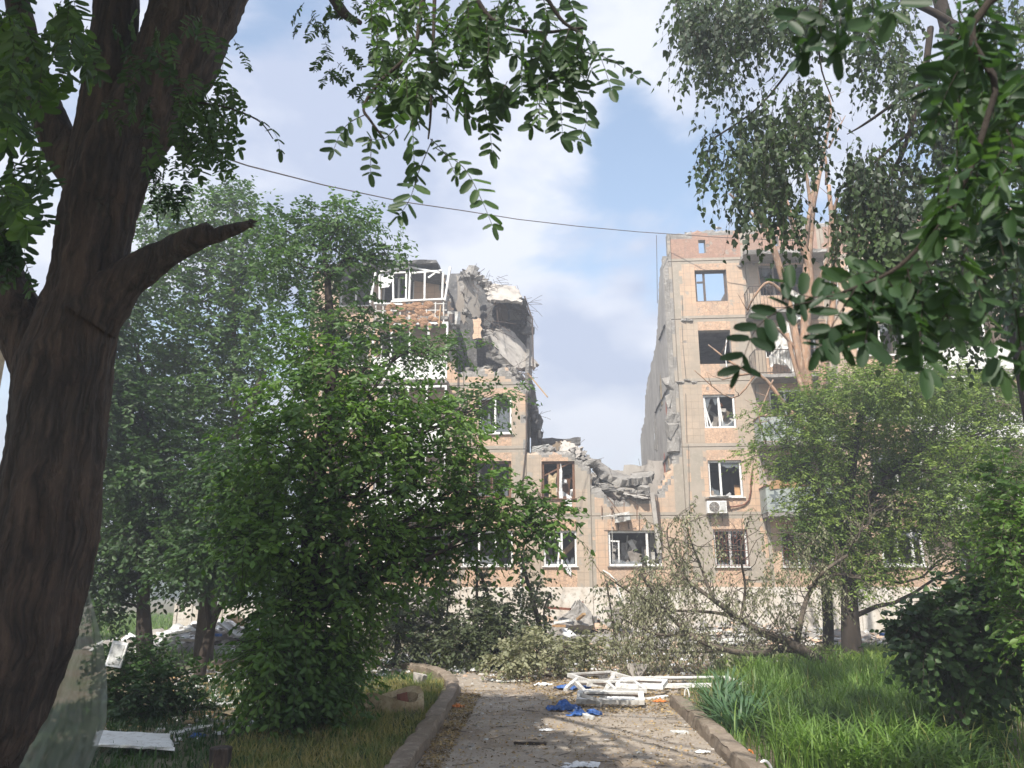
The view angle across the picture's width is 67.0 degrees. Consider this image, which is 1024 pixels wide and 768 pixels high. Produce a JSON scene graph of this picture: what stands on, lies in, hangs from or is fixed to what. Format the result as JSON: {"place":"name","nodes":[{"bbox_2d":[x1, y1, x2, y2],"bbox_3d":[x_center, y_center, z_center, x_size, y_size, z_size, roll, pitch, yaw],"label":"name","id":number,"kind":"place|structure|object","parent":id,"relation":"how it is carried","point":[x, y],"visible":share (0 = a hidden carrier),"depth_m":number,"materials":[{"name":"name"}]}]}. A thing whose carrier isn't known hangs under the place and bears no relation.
{"place":"outdoors","nodes":[
{"label":"outdoors","id":0,"kind":"place"},
{"bbox_2d":[0,350,4,385],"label":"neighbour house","id":1,"kind":"structure","parent":0,"point":[2,360],"depth_m":21.00,"materials":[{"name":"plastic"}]},
{"bbox_2d":[0,0,1023,590],"label":"sky","id":2,"kind":"structure","parent":0,"point":[594,338],"materials":[{"name":"blue"}]},
{"bbox_2d":[353,655,730,767],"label":"path","id":3,"kind":"structure","parent":0,"point":[637,743],"depth_m":8.80,"materials":[{"name":"concrete"}]},
{"bbox_2d":[418,692,480,767],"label":"kerb litter","id":4,"kind":"object","parent":3,"relation":"on","point":[446,740],"visible":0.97,"depth_m":8.92,"materials":[{"name":"brown plant"}]},
{"bbox_2d":[514,741,546,745],"bbox_3d":[0.193,3.836,8.232,0.353,0.047,0.068,-2,-15,7],"label":"plank","id":5,"kind":"object","parent":3,"relation":"on","point":[529,742],"visible":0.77,"depth_m":8.22,"materials":[{"name":"brown wood"}]},
{"bbox_2d":[546,699,581,710],"bbox_3d":[0.712,4.406,10.638,0.504,0.127,0.366,0,-15,0],"label":"rag","id":6,"kind":"object","parent":3,"relation":"on","point":[563,704],"visible":0.91,"depth_m":10.48,"materials":[{"name":"blue fabric"}]},
{"bbox_2d":[553,684,591,689],"bbox_3d":[1.008,5.020,12.829,0.680,0.068,0.377,0,-15,0],"label":"rag","id":7,"kind":"object","parent":3,"relation":"on","point":[574,687],"visible":0.66,"depth_m":12.80,"materials":[{"name":"blue fabric"}]},
{"bbox_2d":[560,760,599,767],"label":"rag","id":8,"kind":"object","parent":3,"relation":"on","point":[592,764],"visible":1,"depth_m":7.20,"materials":[{"name":"white fabric"}]},
{"bbox_2d":[566,708,602,715],"bbox_3d":[0.945,4.296,10.151,0.503,0.089,0.217,0,-15,0],"label":"rag","id":9,"kind":"object","parent":3,"relation":"on","point":[576,712],"visible":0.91,"depth_m":10.11,"materials":[{"name":"blue fabric"}]},
{"bbox_2d":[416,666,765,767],"bbox_3d":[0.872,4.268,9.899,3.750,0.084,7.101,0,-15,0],"label":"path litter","id":10,"kind":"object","parent":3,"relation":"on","point":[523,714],"visible":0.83,"depth_m":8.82,"materials":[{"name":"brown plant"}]},
{"bbox_2d":[596,671,616,706],"bbox_3d":[1.518,4.783,12.199,0.097,0.196,2.912,-3,-15,11],"label":"plank","id":11,"kind":"object","parent":3,"relation":"on","point":[613,675],"visible":0.47,"depth_m":11.90,"materials":[{"name":"white wood"}]},
{"bbox_2d":[567,671,634,680],"bbox_3d":[1.499,4.946,13.043,0.900,0.060,0.700,8,-13,-27],"label":"window frame","id":12,"kind":"object","parent":11,"relation":"on","point":[579,676],"visible":0.64,"depth_m":13.19,"materials":[{"name":"white plastic"}]},
{"bbox_2d":[564,678,577,690],"bbox_3d":[0.947,4.824,12.417,0.068,0.111,0.899,-4,-15,15],"label":"plank","id":13,"kind":"object","parent":12,"relation":"on","point":[569,685],"visible":0.87,"depth_m":12.28,"materials":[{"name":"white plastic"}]},
{"bbox_2d":[576,690,644,704],"bbox_3d":[1.406,4.477,11.050,0.950,0.060,0.450,-2,-6,8],"label":"window frame","id":14,"kind":"object","parent":11,"relation":"on","point":[628,701],"visible":0.92,"depth_m":10.95,"materials":[{"name":"white plastic"}]},
{"bbox_2d":[579,693,608,704],"bbox_3d":[1.155,4.423,10.851,0.454,0.176,0.085,6,-16,-21],"label":"plank","id":15,"kind":"object","parent":14,"relation":"on","point":[586,696],"visible":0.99,"depth_m":10.80,"materials":[{"name":"white wood"}]},
{"bbox_2d":[574,680,646,692],"bbox_3d":[1.532,4.738,12.098,1.000,0.060,0.620,2,-9,-8],"label":"window frame","id":16,"kind":"object","parent":11,"relation":"on","point":[579,684],"visible":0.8,"depth_m":12.22,"materials":[{"name":"white plastic"}]},
{"bbox_2d":[615,678,667,689],"bbox_3d":[2.076,4.788,12.361,0.750,0.060,0.500,-5,-11,19],"label":"window frame","id":17,"kind":"object","parent":16,"relation":"on","point":[663,683],"visible":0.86,"depth_m":12.24,"materials":[{"name":"white plastic"}]},
{"bbox_2d":[632,676,745,687],"bbox_3d":[3.008,5.095,13.231,1.750,0.060,1.000,1,-14,-4],"label":"window frame","id":18,"kind":"object","parent":3,"relation":"on","point":[673,685],"visible":0.31,"depth_m":13.60,"materials":[{"name":"white plastic"}]},
{"bbox_2d":[584,490,899,675],"bbox_3d":[4.665,3.901,15.564,6.478,3.644,2.351,0,-15,0],"label":"fallen tree","id":19,"kind":"object","parent":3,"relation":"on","point":[648,604],"visible":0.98,"depth_m":15.23,"materials":[{"name":"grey plant"}]},
{"bbox_2d":[91,592,1023,767],"bbox_3d":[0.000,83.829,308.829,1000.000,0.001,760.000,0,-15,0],"label":"ground","id":20,"kind":"structure","parent":0,"point":[168,607],"depth_m":9.02,"materials":[{"name":"soil"}]},
{"bbox_2d":[19,592,106,767],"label":"plastic film","id":21,"kind":"object","parent":20,"relation":"on","point":[69,734],"visible":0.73,"depth_m":5.67,"materials":[{"name":"grey"}]},
{"bbox_2d":[98,730,174,750],"bbox_3d":[-3.843,3.635,7.894,1.147,0.083,0.546,-2,-15,7],"label":"sheet","id":22,"kind":"object","parent":20,"relation":"on","point":[158,741],"visible":0.89,"depth_m":7.82,"materials":[{"name":"white plastic"}]},
{"bbox_2d":[89,284,230,662],"bbox_3d":[-8.348,1.480,17.680,5.226,9.481,4.692,0,-15,0],"label":"dark tree","id":23,"kind":"object","parent":20,"relation":"on","point":[129,539],"visible":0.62,"depth_m":16.69,"materials":[{"name":"green plant"}]},
{"bbox_2d":[103,632,226,727],"bbox_3d":[-4.809,4.126,10.048,2.002,1.722,1.768,0,-15,0],"label":"shrub","id":24,"kind":"object","parent":20,"relation":"on","point":[143,670],"visible":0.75,"depth_m":10.06,"materials":[{"name":"green plant"}]},
{"bbox_2d":[106,641,128,667],"bbox_3d":[-5.102,3.491,9.983,0.236,0.330,0.090,0,-15,0],"label":"cabinet door","id":25,"kind":"structure","parent":24,"relation":"attached to","point":[117,648],"depth_m":9.97,"materials":[{"name":"white wood"}]},
{"bbox_2d":[98,612,267,662],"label":"grass","id":26,"kind":"structure","parent":20,"relation":"on","point":[163,621],"depth_m":30.48,"materials":[{"name":"green plant"}]},
{"bbox_2d":[94,572,279,598],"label":"woods","id":27,"kind":"object","parent":20,"relation":"on","point":[172,595],"depth_m":138.03,"materials":[{"name":"green plant"}]},
{"bbox_2d":[169,725,212,735],"bbox_3d":[-3.727,4.017,8.974,0.179,0.042,0.578,-7,-16,24],"label":"plank","id":28,"kind":"object","parent":20,"relation":"on","point":[193,730],"visible":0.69,"depth_m":8.92,"materials":[{"name":"grey wood"}]},
{"bbox_2d":[151,668,261,743],"bbox_3d":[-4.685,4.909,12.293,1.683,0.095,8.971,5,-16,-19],"label":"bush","id":29,"kind":"object","parent":20,"relation":"on","point":[186,721],"visible":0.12,"depth_m":9.87,"materials":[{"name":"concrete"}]},
{"bbox_2d":[102,617,316,653],"bbox_3d":[-8.295,7.070,21.834,7.457,0.963,4.189,0,-15,0],"label":"rubbish heap","id":30,"kind":"object","parent":20,"relation":"on","point":[224,638],"visible":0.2,"depth_m":20.96,"materials":[{"name":"concrete"}]},
{"bbox_2d":[165,628,195,635],"bbox_3d":[-8.699,6.540,20.353,0.844,0.214,0.250,-6,-16,20],"label":"board","id":31,"kind":"object","parent":30,"relation":"on","point":[185,631],"visible":0.79,"depth_m":20.23,"materials":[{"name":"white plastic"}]},
{"bbox_2d":[217,621,243,637],"bbox_3d":[-7.499,6.561,20.657,0.726,0.394,0.350,-7,-16,24],"label":"board","id":32,"kind":"object","parent":30,"relation":"on","point":[227,626],"visible":0.71,"depth_m":20.60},
{"bbox_2d":[123,172,296,660],"bbox_3d":[-8.382,0.409,19.600,5.666,12.690,3.708,-7,-16,24],"label":"pale tree","id":33,"kind":"object","parent":20,"relation":"on","point":[205,393],"visible":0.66,"depth_m":19.80,"materials":[{"name":"green plant"}]},
{"bbox_2d":[124,441,297,675],"bbox_3d":[-5.760,3.313,15.141,2.974,4.590,3.496,12,-19,-38],"label":"forked tree","id":34,"kind":"object","parent":20,"relation":"on","point":[185,565],"visible":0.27,"depth_m":14.53,"materials":[{"name":"green plant"}]},
{"bbox_2d":[209,745,232,767],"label":"stump","id":35,"kind":"object","parent":20,"relation":"on","point":[220,756],"visible":0.95,"depth_m":6.78,"materials":[{"name":"brown wood"}]},
{"bbox_2d":[211,659,243,665],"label":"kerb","id":36,"kind":"structure","parent":20,"relation":"on","point":[218,662],"depth_m":16.89,"materials":[{"name":"concrete"}]},
{"bbox_2d":[172,603,291,625],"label":"wall","id":37,"kind":"structure","parent":20,"relation":"on","point":[180,618],"depth_m":31.63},
{"bbox_2d":[104,657,426,731],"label":"verge litter","id":38,"kind":"object","parent":20,"relation":"on","point":[229,695],"visible":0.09,"depth_m":12.81,"materials":[{"name":"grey plant"}]},
{"bbox_2d":[89,669,443,767],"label":"verge weeds","id":39,"kind":"object","parent":20,"relation":"on","point":[199,743],"visible":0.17,"depth_m":8.50,"materials":[{"name":"green plant"}]},
{"bbox_2d":[202,675,443,767],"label":"verge grass","id":40,"kind":"structure","parent":20,"relation":"on","point":[363,763],"depth_m":7.93,"materials":[{"name":"green plant"}]},
{"bbox_2d":[0,0,650,767],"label":"locust tree","id":41,"kind":"object","parent":20,"relation":"on","point":[142,106],"visible":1,"depth_m":4.86,"materials":[{"name":"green plant"}]},
{"bbox_2d":[258,650,440,684],"bbox_3d":[-3.324,6.244,17.314,4.649,0.159,9.403,5,-16,-17],"label":"crossing rubble","id":42,"kind":"object","parent":20,"relation":"on","point":[394,669],"visible":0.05,"depth_m":16.05,"materials":[{"name":"concrete"}]},
{"bbox_2d":[321,720,382,741],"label":"grass tuft","id":43,"kind":"object","parent":20,"relation":"on","point":[352,730],"visible":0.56,"depth_m":8.53,"materials":[{"name":"green plant"}]},
{"bbox_2d":[231,186,542,649],"bbox_3d":[-2.649,0.590,14.647,6.274,9.800,3.300,-4,-15,13],"label":"dusty tree","id":44,"kind":"object","parent":20,"relation":"on","point":[329,315],"visible":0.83,"depth_m":15.23,"materials":[{"name":"green plant"}]},
{"bbox_2d":[180,327,594,743],"bbox_3d":[-1.499,1.993,9.294,5.063,5.482,3.200,0,-15,0],"label":"leafy tree","id":45,"kind":"object","parent":20,"relation":"on","point":[304,668],"visible":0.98,"depth_m":9.11,"materials":[{"name":"green plant"}]},
{"bbox_2d":[355,686,423,716],"bbox_3d":[-1.622,4.200,10.241,0.913,0.349,0.421,0,-15,0],"label":"rock","id":46,"kind":"object","parent":20,"relation":"on","point":[410,697],"visible":0.68,"depth_m":10.11,"materials":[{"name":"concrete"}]},
{"bbox_2d":[350,558,473,673],"bbox_3d":[-2.305,4.953,16.630,3.383,2.764,2.562,0,-15,0],"label":"bush","id":47,"kind":"object","parent":20,"relation":"on","point":[414,647],"visible":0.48,"depth_m":16.38,"materials":[{"name":"green plant"}]},
{"bbox_2d":[413,672,427,683],"bbox_3d":[-1.572,5.089,13.305,0.252,0.246,0.209,-12,-19,39],"label":"concrete lump","id":48,"kind":"object","parent":20,"relation":"on","point":[418,676],"visible":0.62,"depth_m":13.24,"materials":[{"name":"grey concrete"}]},
{"bbox_2d":[384,662,458,767],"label":"kerb","id":49,"kind":"structure","parent":20,"relation":"on","point":[410,753],"depth_m":8.91,"materials":[{"name":"concrete"}]},
{"bbox_2d":[400,553,467,663],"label":"sapling","id":50,"kind":"object","parent":20,"relation":"on","point":[452,577],"visible":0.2,"depth_m":17.35,"materials":[{"name":"green plant"}]},
{"bbox_2d":[422,584,559,673],"bbox_3d":[-0.393,5.266,16.135,2.914,2.130,2.496,0,-15,0],"label":"bush","id":51,"kind":"object","parent":20,"relation":"on","point":[476,637],"visible":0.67,"depth_m":15.87,"materials":[{"name":"green plant"}]},
{"bbox_2d":[462,515,550,663],"bbox_3d":[-0.191,4.495,16.929,2.099,3.318,0.930,0,-15,0],"label":"sapling","id":52,"kind":"object","parent":20,"relation":"on","point":[477,588],"visible":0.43,"depth_m":16.90,"materials":[{"name":"green plant"}]},
{"bbox_2d":[519,571,560,663],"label":"sapling","id":53,"kind":"object","parent":20,"relation":"on","point":[548,596],"visible":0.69,"depth_m":17.29,"materials":[{"name":"green plant"}]},
{"bbox_2d":[473,624,613,683],"bbox_3d":[0.576,5.107,14.386,2.819,1.222,1.791,8,-17,-29],"label":"bush","id":54,"kind":"object","parent":20,"relation":"on","point":[579,651],"visible":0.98,"depth_m":14.28,"materials":[{"name":"green plant"}]},
{"bbox_2d":[553,635,592,644],"bbox_3d":[1.583,6.639,19.923,1.153,0.323,0.597,0,-15,0],"label":"concrete lump","id":55,"kind":"object","parent":20,"relation":"on","point":[574,637],"visible":0.16,"depth_m":19.85,"materials":[{"name":"grey concrete"}]},
{"bbox_2d":[559,628,575,636],"bbox_3d":[1.497,6.456,19.858,0.460,0.318,0.350,-14,-20,43],"label":"board","id":56,"kind":"object","parent":55,"relation":"on","point":[565,632],"visible":0.57,"depth_m":19.88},
{"bbox_2d":[486,614,677,651],"bbox_3d":[1.734,7.304,22.888,6.703,1.022,4.858,0,-15,0],"label":"rubble heap","id":57,"kind":"object","parent":20,"relation":"on","point":[596,627],"visible":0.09,"depth_m":21.98,"materials":[{"name":"concrete"}]},
{"bbox_2d":[548,624,568,648],"bbox_3d":[1.186,6.670,20.414,0.643,0.642,0.374,-8,-17,27],"label":"concrete lump","id":58,"kind":"object","parent":57,"relation":"on","point":[558,629],"visible":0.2,"depth_m":20.33,"materials":[{"name":"grey concrete"}]},
{"bbox_2d":[558,599,593,632],"bbox_3d":[1.732,6.613,21.924,1.272,0.990,0.945,0,-15,0],"label":"concrete lump","id":59,"kind":"object","parent":57,"relation":"on","point":[578,608],"visible":0.77,"depth_m":21.66,"materials":[{"name":"grey concrete"}]},
{"bbox_2d":[604,607,623,622],"bbox_3d":[2.942,6.616,22.033,0.636,0.519,0.722,0,-15,0],"label":"concrete lump","id":60,"kind":"object","parent":57,"relation":"on","point":[607,612],"visible":0.34,"depth_m":21.79,"materials":[{"name":"grey concrete"}]},
{"bbox_2d":[454,647,723,682],"bbox_3d":[2.124,6.351,17.692,7.951,0.136,8.812,0,-15,0],"label":"yard rubble","id":61,"kind":"object","parent":20,"relation":"on","point":[572,671],"visible":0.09,"depth_m":15.40,"materials":[{"name":"concrete"}]},
{"bbox_2d":[465,654,718,713],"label":"leaf litter","id":62,"kind":"object","parent":20,"relation":"on","point":[626,708],"visible":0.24,"depth_m":12.96,"materials":[{"name":"brown plant"}]},
{"bbox_2d":[590,549,655,664],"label":"sapling","id":63,"kind":"object","parent":20,"relation":"on","point":[645,558],"visible":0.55,"depth_m":17.30,"materials":[{"name":"green plant"}]},
{"bbox_2d":[624,663,648,675],"bbox_3d":[2.362,5.460,14.688,0.427,0.295,0.356,3,-15,-11],"label":"concrete lump","id":64,"kind":"object","parent":20,"relation":"on","point":[639,672],"visible":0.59,"depth_m":14.60,"materials":[{"name":"grey concrete"}]},
{"bbox_2d":[303,208,1023,632],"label":"apartment building","id":65,"kind":"structure","parent":20,"relation":"on","point":[689,436],"depth_m":31.45,"materials":[{"name":"stone"}]},
{"bbox_2d":[340,278,371,306],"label":"window","id":66,"kind":"structure","parent":65,"relation":"in","point":[371,278],"depth_m":33.64,"materials":[{"name":"white plastic"}]},
{"bbox_2d":[380,277,413,305],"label":"window","id":67,"kind":"structure","parent":65,"relation":"in","point":[395,277],"depth_m":33.60,"materials":[{"name":"white plastic"}]},
{"bbox_2d":[447,311,460,327],"bbox_3d":[-2.479,-2.757,33.060,0.590,0.600,0.451,0,-15,0],"label":"boiler","id":68,"kind":"object","parent":65,"relation":"hanging from","point":[454,317],"visible":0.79,"depth_m":32.89,"materials":[{"name":"white metal"}]},
{"bbox_2d":[461,531,512,566],"bbox_3d":[-0.965,6.484,30.403,2.118,1.405,0.240,-1,-15,4],"label":"window","id":69,"kind":"structure","parent":65,"relation":"in","point":[489,565],"depth_m":30.35,"materials":[{"name":"white plastic"}]},
{"bbox_2d":[473,461,510,498],"bbox_3d":[-0.818,3.869,31.098,1.678,1.524,0.260,-1,-15,4],"label":"window","id":70,"kind":"structure","parent":65,"relation":"in","point":[509,462],"depth_m":31.13,"materials":[{"name":"brown paint"}]},
{"bbox_2d":[479,397,512,434],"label":"window","id":71,"kind":"structure","parent":65,"relation":"in","point":[496,433],"depth_m":31.73,"materials":[{"name":"white plastic"}]},
{"bbox_2d":[216,155,793,240],"bbox_3d":[0.932,-4.605,22.680,5.778,8.598,25.915,-12,-19,39],"label":"overhead wire","id":72,"kind":"object","parent":65,"relation":"attached to","point":[458,209],"visible":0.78,"depth_m":23.56,"materials":[{"name":"metal"}]},
{"bbox_2d":[522,393,527,554],"bbox_3d":[0.518,3.627,30.973,0.243,6.695,0.057,-1,-15,4],"label":"cable","id":73,"kind":"object","parent":65,"relation":"attached to","point":[525,449],"visible":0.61,"depth_m":31.22,"materials":[{"name":"metal"}]},
{"bbox_2d":[541,461,574,499],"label":"window","id":74,"kind":"structure","parent":65,"relation":"in","point":[570,462],"depth_m":31.02,"materials":[{"name":"brown paint"}]},
{"bbox_2d":[542,531,578,566],"bbox_3d":[1.883,6.454,30.249,1.407,1.396,0.325,-1,-15,4],"label":"window","id":75,"kind":"structure","parent":65,"relation":"in","point":[545,565],"depth_m":30.18,"materials":[{"name":"white plastic"}]},
{"bbox_2d":[615,511,629,529],"bbox_3d":[4.306,5.335,30.086,0.642,0.649,0.400,-8,-15,2],"label":"air conditioner","id":76,"kind":"object","parent":65,"relation":"attached to","point":[621,518],"visible":1,"depth_m":29.94,"materials":[{"name":"white metal"}]},
{"bbox_2d":[601,514,632,556],"bbox_3d":[4.083,5.918,29.777,1.232,1.852,0.359,-4,-15,15],"label":"loose pipe","id":77,"kind":"object","parent":76,"relation":"hanging from","point":[610,515],"visible":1,"depth_m":29.91,"materials":[{"name":"white plastic"}]},
{"bbox_2d":[607,531,661,566],"bbox_3d":[4.770,6.413,30.058,2.156,1.387,0.340,-1,-15,4],"label":"window","id":78,"kind":"structure","parent":65,"relation":"in","point":[646,532],"depth_m":30.10,"materials":[{"name":"white plastic"}]},
{"bbox_2d":[694,271,726,301],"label":"window","id":79,"kind":"structure","parent":65,"relation":"in","point":[712,272],"depth_m":32.75,"materials":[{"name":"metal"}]},
{"bbox_2d":[706,501,726,521],"bbox_3d":[7.916,4.924,29.934,0.746,0.764,0.400,-1,-15,4],"label":"air conditioner","id":80,"kind":"object","parent":65,"relation":"attached to","point":[713,506],"visible":1,"depth_m":29.80,"materials":[{"name":"white metal"}]},
{"bbox_2d":[703,395,735,427],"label":"window","id":81,"kind":"structure","parent":65,"relation":"in","point":[720,418],"depth_m":31.24,"materials":[{"name":"white plastic"}]},
{"bbox_2d":[708,461,745,497],"bbox_3d":[8.411,3.754,30.461,1.416,1.493,0.260,-1,-15,4],"label":"window","id":82,"kind":"structure","parent":65,"relation":"in","point":[719,466],"depth_m":30.52,"materials":[{"name":"white plastic"}]},
{"bbox_2d":[713,529,750,567],"bbox_3d":[8.435,6.338,29.792,1.387,1.446,0.300,-1,-15,4],"label":"window","id":83,"kind":"structure","parent":65,"relation":"in","point":[746,554],"depth_m":29.82,"materials":[{"name":"white plastic"}]},
{"bbox_2d":[727,475,752,507],"bbox_3d":[8.863,4.142,30.210,1.210,1.403,0.066,0,-15,2],"label":"hose","id":84,"kind":"object","parent":65,"relation":"attached to","point":[747,501],"visible":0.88,"depth_m":30.07,"materials":[{"name":"brown rubber"}]},
{"bbox_2d":[758,266,802,295],"bbox_3d":[11.411,-4.316,32.489,2.038,1.338,0.074,-1,-15,4],"label":"window","id":85,"kind":"structure","parent":65,"relation":"in","point":[772,270],"depth_m":32.58,"materials":[{"name":"glass"}]},
{"bbox_2d":[769,320,795,372],"bbox_3d":[10.846,-1.524,30.767,1.303,2.332,0.294,0,-15,0],"label":"torn sheet","id":86,"kind":"object","parent":65,"relation":"hanging from","point":[781,342],"visible":0.47,"depth_m":30.75,"materials":[{"name":"white fabric"}]},
{"bbox_2d":[769,390,803,414],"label":"window","id":87,"kind":"structure","parent":65,"relation":"in","point":[784,391],"depth_m":31.23,"materials":[{"name":"white plastic"}]},
{"bbox_2d":[882,529,928,566],"bbox_3d":[14.804,6.211,29.315,1.673,1.446,0.200,-1,-15,4],"label":"window","id":88,"kind":"structure","parent":65,"relation":"in","point":[894,529],"depth_m":29.24,"materials":[{"name":"white plastic"}]},
{"bbox_2d":[680,676,751,706],"bbox_3d":[2.949,4.344,10.931,1.174,0.426,1.214,7,-17,-25],"label":"iris clump","id":89,"kind":"object","parent":20,"relation":"on","point":[730,686],"visible":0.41,"depth_m":11.04,"materials":[{"name":"green plant"}]},
{"bbox_2d":[669,695,766,767],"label":"kerb","id":90,"kind":"structure","parent":20,"relation":"on","point":[730,750],"depth_m":8.04,"materials":[{"name":"concrete"}]},
{"bbox_2d":[678,684,768,723],"bbox_3d":[2.721,4.007,9.745,1.284,0.466,1.112,-5,-16,18],"label":"iris clump","id":91,"kind":"object","parent":20,"relation":"on","point":[720,698],"visible":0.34,"depth_m":9.72,"materials":[{"name":"green plant"}]},
{"bbox_2d":[699,665,750,693],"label":"iris clump","id":92,"kind":"object","parent":20,"relation":"on","point":[716,678],"visible":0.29,"depth_m":12.12,"materials":[{"name":"green plant"}]},
{"bbox_2d":[684,690,788,736],"bbox_3d":[2.600,3.784,8.887,1.356,0.458,1.236,13,-19,-39],"label":"iris clump","id":93,"kind":"object","parent":20,"relation":"on","point":[728,721],"visible":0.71,"depth_m":8.85,"materials":[{"name":"green plant"}]},
{"bbox_2d":[695,680,797,718],"bbox_3d":[3.007,4.007,9.731,1.306,0.460,1.163,10,-18,-32],"label":"iris clump","id":94,"kind":"object","parent":20,"relation":"on","point":[741,692],"visible":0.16,"depth_m":9.79,"materials":[{"name":"green plant"}]},
{"bbox_2d":[647,620,884,645],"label":"rubble bank","id":95,"kind":"structure","parent":20,"relation":"on","point":[867,635],"depth_m":24.00,"materials":[{"name":"concrete"}]},
{"bbox_2d":[694,92,845,650],"bbox_3d":[7.783,-0.982,21.989,5.376,16.586,0.934,0,-15,0],"label":"stripped tree","id":96,"kind":"object","parent":20,"relation":"on","point":[802,356],"visible":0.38,"depth_m":22.07,"materials":[{"name":"brown plant"}]},
{"bbox_2d":[651,0,1023,421],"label":"birch tree","id":97,"kind":"object","parent":20,"relation":"on","point":[877,202],"visible":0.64,"depth_m":9.23,"materials":[{"name":"leaf"},{"name":"pale birch bark"}]},
{"bbox_2d":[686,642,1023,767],"bbox_3d":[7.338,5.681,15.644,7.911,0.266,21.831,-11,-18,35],"label":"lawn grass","id":98,"kind":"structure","parent":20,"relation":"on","point":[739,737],"depth_m":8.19,"materials":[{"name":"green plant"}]},
{"bbox_2d":[686,655,1023,767],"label":"dry stalks","id":99,"kind":"object","parent":20,"relation":"on","point":[1006,744],"visible":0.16,"depth_m":7.68,"materials":[{"name":"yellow plant"}]},
{"bbox_2d":[717,0,1023,400],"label":"locust","id":100,"kind":"object","parent":20,"relation":"on","point":[968,50],"visible":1,"depth_m":1.26,"materials":[{"name":"green plant"}]},
{"bbox_2d":[718,351,1023,655],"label":"feathery tree","id":101,"kind":"object","parent":20,"relation":"on","point":[872,396],"visible":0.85,"depth_m":18.11,"materials":[{"name":"green plant"}]},
{"bbox_2d":[722,673,1022,767],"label":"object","id":102,"kind":"object","parent":20,"relation":"on","point":[951,752],"visible":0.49,"depth_m":7.00,"materials":[{"name":"green plant"}]},
{"bbox_2d":[743,681,1015,767],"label":"broad weeds","id":103,"kind":"object","parent":20,"relation":"on","point":[1000,747],"depth_m":7.83,"materials":[{"name":"green plant"}]},
{"bbox_2d":[859,555,1023,742],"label":"maple sapling","id":104,"kind":"object","parent":20,"relation":"on","point":[943,634],"visible":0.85,"depth_m":7.91,"materials":[{"name":"green plant"}]},
{"bbox_2d":[955,447,1023,684],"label":"edge shrub","id":105,"kind":"object","parent":20,"relation":"on","point":[1004,569],"visible":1,"depth_m":7.14,"materials":[{"name":"green plant"}]},
{"bbox_2d":[720,639,1023,767],"bbox_3d":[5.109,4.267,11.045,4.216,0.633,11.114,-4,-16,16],"label":"tall grass","id":106,"kind":"structure","parent":0,"point":[783,684],"depth_m":8.53,"materials":[{"name":"green plant"}]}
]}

